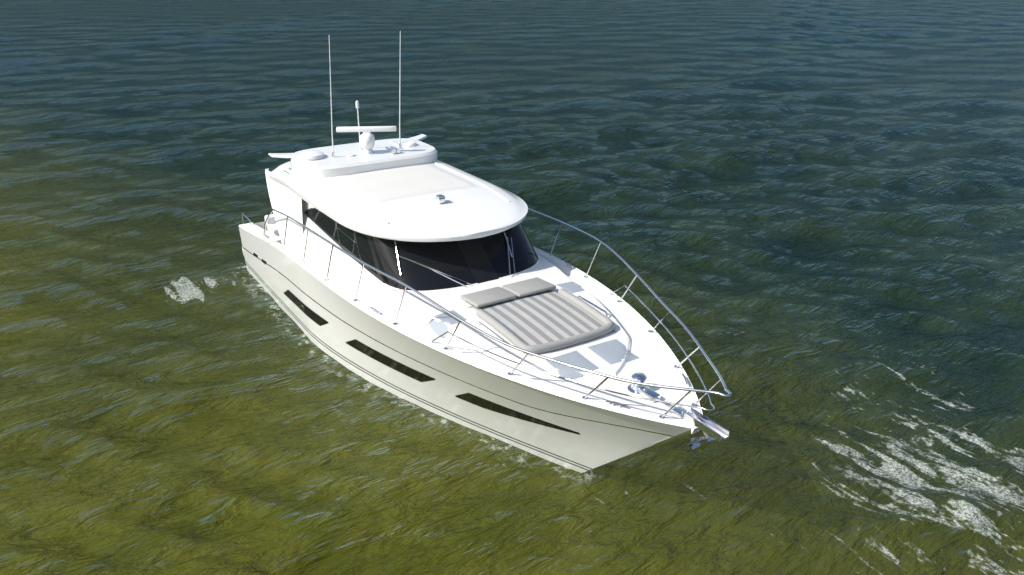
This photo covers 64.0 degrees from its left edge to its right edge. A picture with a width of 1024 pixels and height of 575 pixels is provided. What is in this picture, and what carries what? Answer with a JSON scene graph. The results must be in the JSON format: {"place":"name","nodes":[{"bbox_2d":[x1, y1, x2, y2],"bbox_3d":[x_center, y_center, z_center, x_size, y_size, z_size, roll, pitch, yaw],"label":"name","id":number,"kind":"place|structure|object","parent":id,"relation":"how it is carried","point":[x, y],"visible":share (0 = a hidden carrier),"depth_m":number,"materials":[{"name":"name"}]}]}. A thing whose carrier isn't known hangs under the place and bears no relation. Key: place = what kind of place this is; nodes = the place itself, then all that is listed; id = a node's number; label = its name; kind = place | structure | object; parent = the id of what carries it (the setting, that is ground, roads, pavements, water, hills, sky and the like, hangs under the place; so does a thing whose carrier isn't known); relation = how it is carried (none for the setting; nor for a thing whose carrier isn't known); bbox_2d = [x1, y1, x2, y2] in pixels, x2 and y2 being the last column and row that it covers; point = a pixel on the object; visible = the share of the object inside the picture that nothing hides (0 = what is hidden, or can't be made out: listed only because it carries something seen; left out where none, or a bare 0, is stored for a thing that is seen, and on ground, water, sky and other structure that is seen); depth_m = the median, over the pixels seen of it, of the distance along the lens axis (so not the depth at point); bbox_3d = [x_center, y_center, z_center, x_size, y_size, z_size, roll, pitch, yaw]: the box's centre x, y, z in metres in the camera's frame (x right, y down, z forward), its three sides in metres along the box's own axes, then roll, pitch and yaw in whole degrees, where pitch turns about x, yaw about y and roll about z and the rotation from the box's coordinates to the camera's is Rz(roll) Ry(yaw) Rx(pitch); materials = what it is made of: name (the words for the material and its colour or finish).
{"place":"outdoors","nodes":[
{"label":"outdoors","id":0,"kind":"place"},
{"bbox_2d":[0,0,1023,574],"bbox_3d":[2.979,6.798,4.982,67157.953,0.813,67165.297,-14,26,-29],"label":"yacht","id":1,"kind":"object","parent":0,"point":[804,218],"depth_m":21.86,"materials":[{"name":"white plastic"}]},
{"bbox_2d":[239,222,702,472],"bbox_3d":[-1.459,0.822,17.242,4.600,3.050,14.900,-14,26,-29],"label":"hull","id":2,"kind":"object","parent":1,"relation":"in","point":[605,436],"visible":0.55,"depth_m":14.22,"materials":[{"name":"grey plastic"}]},
{"bbox_2d":[241,213,251,224],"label":"stern rails","id":3,"kind":"object","parent":2,"relation":"attached to","point":[242,215],"visible":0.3,"depth_m":22.06,"materials":[{"name":"silver metal"}]},
{"bbox_2d":[253,253,578,433],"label":"hull windows","id":4,"kind":"structure","parent":2,"relation":"in","point":[383,359],"depth_m":15.06,"materials":[{"name":"black glass"}]},
{"bbox_2d":[256,254,579,434],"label":"hull window frames","id":5,"kind":"structure","parent":2,"relation":"attached to","point":[434,379],"depth_m":14.54,"materials":[{"name":"grey metal"}]},
{"bbox_2d":[239,211,700,433],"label":"deck","id":6,"kind":"structure","parent":2,"relation":"on","point":[655,362],"depth_m":13.56,"materials":[{"name":"white plastic"}]},
{"bbox_2d":[264,214,279,235],"bbox_3d":[-5.209,-1.834,22.587,3.000,0.655,0.775,-14,26,-29],"label":"cockpit seat","id":7,"kind":"object","parent":6,"relation":"on","point":[271,225],"visible":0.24,"depth_m":21.90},
{"bbox_2d":[265,168,302,246],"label":"pillars","id":8,"kind":"structure","parent":6,"relation":"on","point":[285,200],"depth_m":18.88,"materials":[{"name":"white plastic"}]},
{"bbox_2d":[301,198,538,291],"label":"glasshouse","id":9,"kind":"structure","parent":6,"relation":"on","point":[477,260],"depth_m":15.27,"materials":[{"name":"black glass"}]},
{"bbox_2d":[269,160,527,241],"bbox_3d":[-2.524,-2.162,17.834,3.840,0.555,7.396,-14,26,-29],"label":"hardtop","id":10,"kind":"object","parent":9,"relation":"on","point":[479,211],"visible":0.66,"depth_m":15.87,"materials":[{"name":"white plastic"}]},
{"bbox_2d":[268,134,437,178],"bbox_3d":[-3.404,-2.979,19.006,3.900,0.407,2.000,-14,26,-29],"label":"radar mast base","id":11,"kind":"object","parent":10,"relation":"on","point":[341,163],"visible":0.78,"depth_m":18.46,"materials":[{"name":"white plastic"}]},
{"bbox_2d":[283,31,444,202],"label":"antennas","id":12,"kind":"object","parent":11,"relation":"on","point":[367,140],"depth_m":18.51,"materials":[{"name":"white plastic"}]},
{"bbox_2d":[336,165,476,202],"bbox_3d":[-2.258,-2.239,17.343,2.360,0.079,2.200,-14,26,-29],"label":"sunroof","id":13,"kind":"object","parent":10,"relation":"on","point":[388,185],"visible":1,"depth_m":17.15,"materials":[{"name":"white plastic"}]},
{"bbox_2d":[323,161,509,223],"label":"roof rails","id":14,"kind":"object","parent":10,"relation":"on","point":[377,213],"visible":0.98,"depth_m":16.84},
{"bbox_2d":[394,231,514,285],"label":"windshield wipers","id":15,"kind":"object","parent":9,"relation":"on","point":[454,277],"visible":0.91,"depth_m":14.95,"materials":[{"name":"silver metal"}]},
{"bbox_2d":[265,235,729,449],"bbox_3d":[-0.700,0.148,15.656,4.346,0.959,12.851,-14,26,-29],"label":"deck hardware","id":16,"kind":"object","parent":6,"relation":"on","point":[707,426],"visible":0.88,"depth_m":11.03,"materials":[{"name":"silver metal"}]},
{"bbox_2d":[264,208,731,418],"bbox_3d":[-0.725,-0.212,15.551,4.489,1.462,12.987,-14,26,-29],"label":"bow rail","id":17,"kind":"object","parent":6,"relation":"on","point":[706,392],"visible":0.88,"depth_m":12.29,"materials":[{"name":"silver metal"}]},
{"bbox_2d":[429,282,638,380],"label":"deck hatches","id":18,"kind":"object","parent":6,"relation":"on","point":[612,351],"visible":0.88,"depth_m":12.83,"materials":[{"name":"grey"}]},
{"bbox_2d":[461,277,614,353],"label":"sun pad bolsters","id":19,"kind":"object","parent":6,"relation":"on","point":[490,296],"visible":0.98,"depth_m":13.93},
{"bbox_2d":[467,290,615,356],"bbox_3d":[0.460,0.496,13.807,1.680,0.160,2.000,-14,26,-29],"label":"sun pad","id":20,"kind":"object","parent":6,"relation":"on","point":[543,317],"visible":0.83,"depth_m":13.67,"materials":[{"name":"grey fabric"}]}
]}

